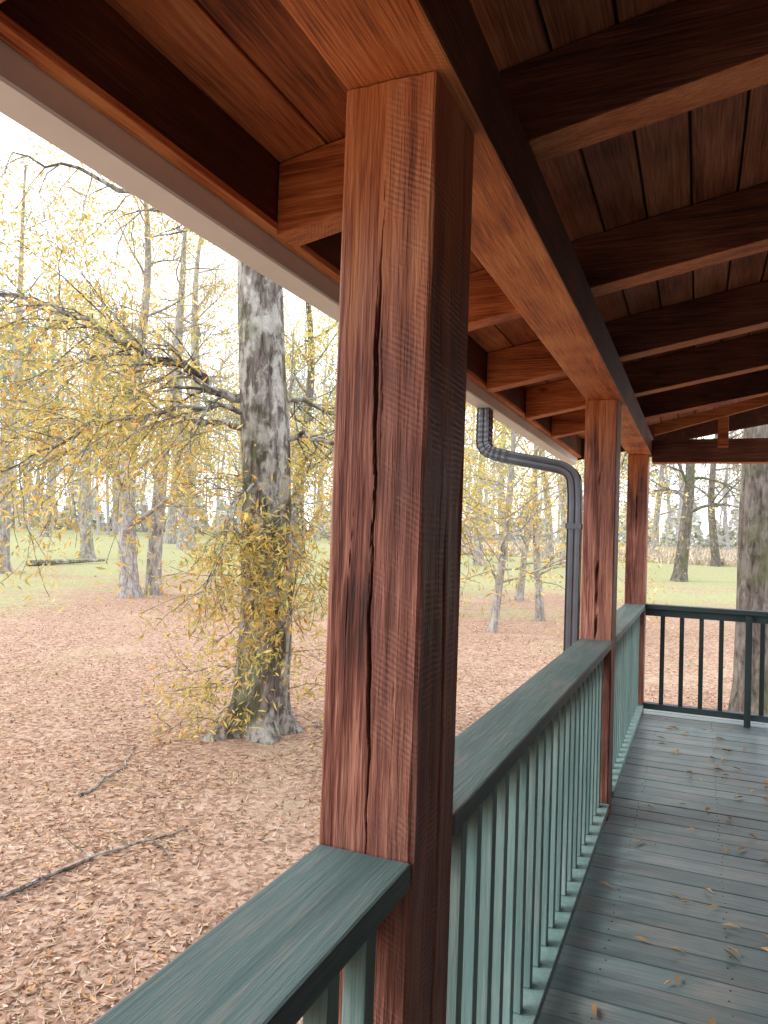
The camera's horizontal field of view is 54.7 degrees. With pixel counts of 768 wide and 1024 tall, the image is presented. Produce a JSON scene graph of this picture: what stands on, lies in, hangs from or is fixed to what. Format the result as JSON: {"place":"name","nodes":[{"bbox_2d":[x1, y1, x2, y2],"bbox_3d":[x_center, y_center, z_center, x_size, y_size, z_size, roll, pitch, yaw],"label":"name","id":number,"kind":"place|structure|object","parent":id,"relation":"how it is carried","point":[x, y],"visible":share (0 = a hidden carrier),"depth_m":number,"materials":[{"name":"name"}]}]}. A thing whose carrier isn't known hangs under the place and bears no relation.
{"place":"outdoors","nodes":[
{"label":"outdoors","id":0,"kind":"place"},
{"bbox_2d":[0,527,736,1023],"bbox_3d":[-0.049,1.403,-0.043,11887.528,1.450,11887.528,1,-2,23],"label":"ground","id":1,"kind":"structure","parent":0,"point":[712,587],"depth_m":7.68,"materials":[{"name":"brown plant"}]},
{"bbox_2d":[0,254,111,536],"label":"oak tree","id":2,"kind":"object","parent":1,"relation":"on","point":[51,483],"visible":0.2,"depth_m":54.42,"materials":[{"name":"yellow plant"}]},
{"bbox_2d":[26,559,104,565],"bbox_3d":[-13.320,2.111,31.103,0.382,0.293,3.400,1,-2,37],"label":"fallen log","id":3,"kind":"object","parent":1,"relation":"on","point":[59,561],"visible":0.97,"depth_m":30.84,"materials":[{"name":"grey wood"}]},
{"bbox_2d":[0,122,152,573],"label":"oak tree","id":4,"kind":"object","parent":1,"relation":"on","point":[5,538],"visible":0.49,"depth_m":26.48,"materials":[{"name":"yellow plant"}]},
{"bbox_2d":[2,270,160,558],"bbox_3d":[-13.652,-4.387,34.475,7.486,13.277,7.651,1,-2,23],"label":"maple tree","id":5,"kind":"object","parent":1,"relation":"on","point":[87,551],"visible":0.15,"depth_m":34.12,"materials":[{"name":"yellow plant"}]},
{"bbox_2d":[0,826,186,898],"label":"fallen branch","id":6,"kind":"object","parent":1,"relation":"on","point":[28,884],"visible":1,"depth_m":4.47,"materials":[{"name":"grey wood"}]},
{"bbox_2d":[77,731,134,796],"bbox_3d":[-2.372,2.115,6.317,0.352,0.161,1.305,2,-2,-11],"label":"fallen branch","id":7,"kind":"object","parent":1,"relation":"on","point":[96,786],"visible":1,"depth_m":6.16,"materials":[{"name":"grey wood"}]},
{"bbox_2d":[75,278,202,534],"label":"oak tree","id":8,"kind":"object","parent":1,"relation":"on","point":[115,500],"visible":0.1,"depth_m":65.67,"materials":[{"name":"yellow plant"}]},
{"bbox_2d":[0,137,305,598],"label":"oak tree","id":9,"kind":"object","parent":1,"relation":"on","point":[131,587],"visible":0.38,"depth_m":21.24,"materials":[{"name":"yellow plant"}]},
{"bbox_2d":[15,194,301,595],"bbox_3d":[-6.134,-4.184,21.515,8.408,13.466,6.658,1,-2,39],"label":"oak tree","id":10,"kind":"object","parent":1,"relation":"on","point":[152,561],"visible":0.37,"depth_m":21.68,"materials":[{"name":"yellow plant"}]},
{"bbox_2d":[105,221,239,549],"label":"oak tree","id":11,"kind":"object","parent":1,"relation":"on","point":[181,532],"visible":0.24,"depth_m":44.42,"materials":[{"name":"plant"}]},
{"bbox_2d":[106,252,240,543],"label":"oak tree","id":12,"kind":"object","parent":1,"relation":"on","point":[168,539],"visible":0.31,"depth_m":49.65,"materials":[{"name":"yellow plant"}]},
{"bbox_2d":[180,295,337,539],"bbox_3d":[-3.081,-2.566,26.169,6.863,10.625,8.406,1,-2,23],"label":"sweetgum tree","id":13,"kind":"object","parent":1,"relation":"on","point":[295,351],"visible":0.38,"depth_m":25.88,"materials":[{"name":"yellow plant"}]},
{"bbox_2d":[199,282,337,563],"bbox_3d":[-4.738,-7.337,37.993,11.458,20.081,9.753,2,-2,2],"label":"oak tree","id":14,"kind":"object","parent":1,"relation":"on","point":[309,391],"visible":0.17,"depth_m":37.91,"materials":[{"name":"yellow plant"}]},
{"bbox_2d":[0,152,553,746],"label":"oak tree","id":15,"kind":"object","parent":1,"relation":"on","point":[268,560],"visible":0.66,"depth_m":7.27,"materials":[{"name":"yellow plant"}]},
{"bbox_2d":[1,626,562,889],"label":"grass tufts","id":16,"kind":"object","parent":1,"relation":"on","point":[190,722],"visible":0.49,"depth_m":8.17,"materials":[{"name":"brown plant"}]},
{"bbox_2d":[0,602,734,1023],"bbox_3d":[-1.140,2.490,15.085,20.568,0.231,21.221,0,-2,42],"label":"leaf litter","id":17,"kind":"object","parent":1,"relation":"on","point":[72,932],"visible":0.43,"depth_m":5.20,"materials":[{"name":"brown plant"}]},
{"bbox_2d":[0,278,743,549],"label":"distant trees","id":18,"kind":"object","parent":1,"relation":"on","point":[727,541],"visible":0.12,"depth_m":88.81,"materials":[{"name":"grey plant"}]},
{"bbox_2d":[319,71,473,1023],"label":"wooden post","id":19,"kind":"object","parent":1,"relation":"on","point":[387,782],"visible":0.91,"depth_m":1.25,"materials":[{"name":"brown wood"}]},
{"bbox_2d":[92,844,410,1023],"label":"porch railing","id":20,"kind":"object","parent":19,"relation":"attached to","point":[288,945],"visible":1,"depth_m":0.96,"materials":[{"name":"paint"}]},
{"bbox_2d":[280,0,652,456],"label":"beam","id":21,"kind":"structure","parent":19,"relation":"on","point":[522,249],"depth_m":1.66,"materials":[{"name":"brown wood"}]},
{"bbox_2d":[652,438,767,463],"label":"end beam","id":22,"kind":"structure","parent":21,"relation":"attached to","point":[709,451],"depth_m":6.30,"materials":[{"name":"brown wood"}]},
{"bbox_2d":[654,395,767,447],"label":"roof truss","id":23,"kind":"object","parent":21,"relation":"attached to","point":[722,414],"visible":1,"depth_m":6.09,"materials":[{"name":"brown wood"}]},
{"bbox_2d":[446,638,611,1023],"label":"porch railing","id":24,"kind":"object","parent":19,"relation":"attached to","point":[530,812],"visible":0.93,"depth_m":2.19,"materials":[{"name":"paint"}]},
{"bbox_2d":[466,408,504,565],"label":"oak tree","id":25,"kind":"object","parent":1,"relation":"on","point":[476,547],"visible":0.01,"depth_m":39.69,"materials":[{"name":"grey plant"}]},
{"bbox_2d":[466,410,530,561],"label":"oak tree","id":26,"kind":"object","parent":1,"relation":"on","point":[503,488],"depth_m":44.28,"materials":[{"name":"grey plant"}]},
{"bbox_2d":[522,439,555,559],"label":"oak tree","id":27,"kind":"object","parent":1,"relation":"on","point":[548,544],"visible":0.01,"depth_m":46.85,"materials":[{"name":"grey plant"}]},
{"bbox_2d":[461,402,667,632],"bbox_3d":[2.881,-1.088,16.689,6.603,9.241,6.094,1,-2,23],"label":"sweetgum tree","id":28,"kind":"object","parent":1,"relation":"on","point":[493,627],"visible":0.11,"depth_m":16.51,"materials":[{"name":"yellow plant"}]},
{"bbox_2d":[459,406,687,637],"bbox_3d":[3.836,-1.256,19.629,8.079,9.878,7.764,1,-2,23],"label":"sweetgum tree","id":29,"kind":"object","parent":1,"relation":"on","point":[539,608],"visible":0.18,"depth_m":19.01,"materials":[{"name":"yellow plant"}]},
{"bbox_2d":[463,406,688,600],"bbox_3d":[5.534,-1.893,24.412,8.236,9.866,7.143,3,-2,-19],"label":"sweetgum tree","id":30,"kind":"object","parent":1,"relation":"on","point":[519,595],"visible":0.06,"depth_m":24.22,"materials":[{"name":"yellow plant"}]},
{"bbox_2d":[559,455,627,567],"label":"oak tree","id":31,"kind":"object","parent":1,"relation":"on","point":[563,549],"visible":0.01,"depth_m":40.61,"materials":[{"name":"grey plant"}]},
{"bbox_2d":[461,538,737,566],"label":"dry grass","id":32,"kind":"structure","parent":1,"relation":"on","point":[699,556],"depth_m":50.21,"materials":[{"name":"beige plant"}]},
{"bbox_2d":[580,399,621,820],"bbox_3d":[1.178,0.845,4.098,0.177,2.905,0.216,1,-2,23],"label":"wooden post","id":33,"kind":"object","parent":1,"relation":"on","point":[599,570],"visible":0.52,"depth_m":4.02,"materials":[{"name":"brown wood"}]},
{"bbox_2d":[490,424,767,714],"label":"oak tree","id":34,"kind":"object","parent":1,"relation":"on","point":[752,575],"visible":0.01,"depth_m":9.38,"materials":[{"name":"grey plant"}]},
{"bbox_2d":[624,455,649,715],"bbox_3d":[2.212,0.955,6.542,0.177,2.905,0.207,1,-2,23],"label":"wooden post","id":35,"kind":"object","parent":1,"relation":"on","point":[637,513],"visible":0.59,"depth_m":6.47,"materials":[{"name":"brown wood"}]},
{"bbox_2d":[612,603,644,797],"bbox_3d":[1.690,1.198,5.312,0.173,0.900,2.445,1,-2,23],"label":"porch railing","id":36,"kind":"object","parent":35,"relation":"attached to","point":[628,709],"visible":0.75,"depth_m":5.20,"materials":[{"name":"paint"}]},
{"bbox_2d":[620,458,737,552],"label":"oak tree","id":37,"kind":"object","parent":1,"relation":"on","point":[655,523],"visible":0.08,"depth_m":54.30,"materials":[{"name":"grey plant"}]},
{"bbox_2d":[620,429,743,581],"bbox_3d":[14.363,-3.990,32.572,10.832,14.422,9.719,1,-2,23],"label":"oak tree","id":38,"kind":"object","parent":1,"relation":"on","point":[680,569],"visible":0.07,"depth_m":33.03,"materials":[{"name":"grey plant"}]},
{"bbox_2d":[657,432,741,491],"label":"oak tree","id":39,"kind":"object","parent":1,"relation":"on","point":[737,470],"visible":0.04,"depth_m":41.33,"materials":[{"name":"grey plant"}]},
{"bbox_2d":[661,431,741,566],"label":"oak tree","id":40,"kind":"object","parent":1,"relation":"on","point":[715,556],"visible":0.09,"depth_m":45.52,"materials":[{"name":"grey plant"}]},
{"bbox_3d":[1.571,0.331,1.505,1.330,3.700,7.980,1,-2,23],"label":"wall","id":41,"kind":"object","parent":1,"relation":"on","visible":0},
{"bbox_2d":[0,0,767,438],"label":"rafters","id":42,"kind":"object","parent":41,"relation":"attached to","point":[664,62],"visible":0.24,"depth_m":2.58,"materials":[{"name":"brown wood"}]},
{"bbox_2d":[104,0,767,438],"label":"porch roof","id":43,"kind":"structure","parent":42,"relation":"on","point":[262,72],"depth_m":1.98,"materials":[{"name":"brown wood"}]},
{"bbox_2d":[0,0,767,459],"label":"fascia","id":44,"kind":"structure","parent":43,"relation":"attached to","point":[102,44],"depth_m":1.66,"materials":[{"name":"brown wood"}]},
{"bbox_2d":[0,40,576,463],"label":"rain gutter","id":45,"kind":"object","parent":44,"relation":"attached to","point":[36,100],"visible":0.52,"depth_m":1.71,"materials":[{"name":"metal"}]},
{"bbox_2d":[476,407,582,651],"bbox_3d":[0.807,0.770,4.275,0.623,2.764,0.112,1,-2,23],"label":"downspout","id":46,"kind":"object","parent":45,"relation":"attached to","point":[486,448],"visible":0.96,"depth_m":4.16,"materials":[{"name":"metal"}]},
{"bbox_2d":[0,11,580,457],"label":"fascia edge","id":47,"kind":"object","parent":44,"relation":"attached to","point":[14,35],"visible":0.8,"depth_m":1.60,"materials":[{"name":"brown wood"}]},
{"bbox_2d":[537,0,767,417],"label":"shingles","id":48,"kind":"object","parent":43,"relation":"on","point":[690,121],"depth_m":2.42,"materials":[{"name":"brown wood"}]},
{"bbox_2d":[537,709,767,1023],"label":"porch deck","id":49,"kind":"structure","parent":41,"relation":"attached to","point":[612,968],"depth_m":3.17,"materials":[{"name":"paint"}]},
{"bbox_2d":[567,726,767,1023],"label":"fallen leaves","id":50,"kind":"object","parent":49,"relation":"on","point":[677,977],"visible":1,"depth_m":3.15,"materials":[{"name":"brown plant"}]},
{"bbox_2d":[643,603,767,727],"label":"porch railing","id":51,"kind":"object","parent":49,"relation":"on","point":[722,615],"visible":1,"depth_m":6.25,"materials":[{"name":"paint"}]},
{"bbox_2d":[0,112,742,544],"label":"sky","id":52,"kind":"structure","parent":0,"point":[5,121],"materials":[{"name":"white"}]}
]}

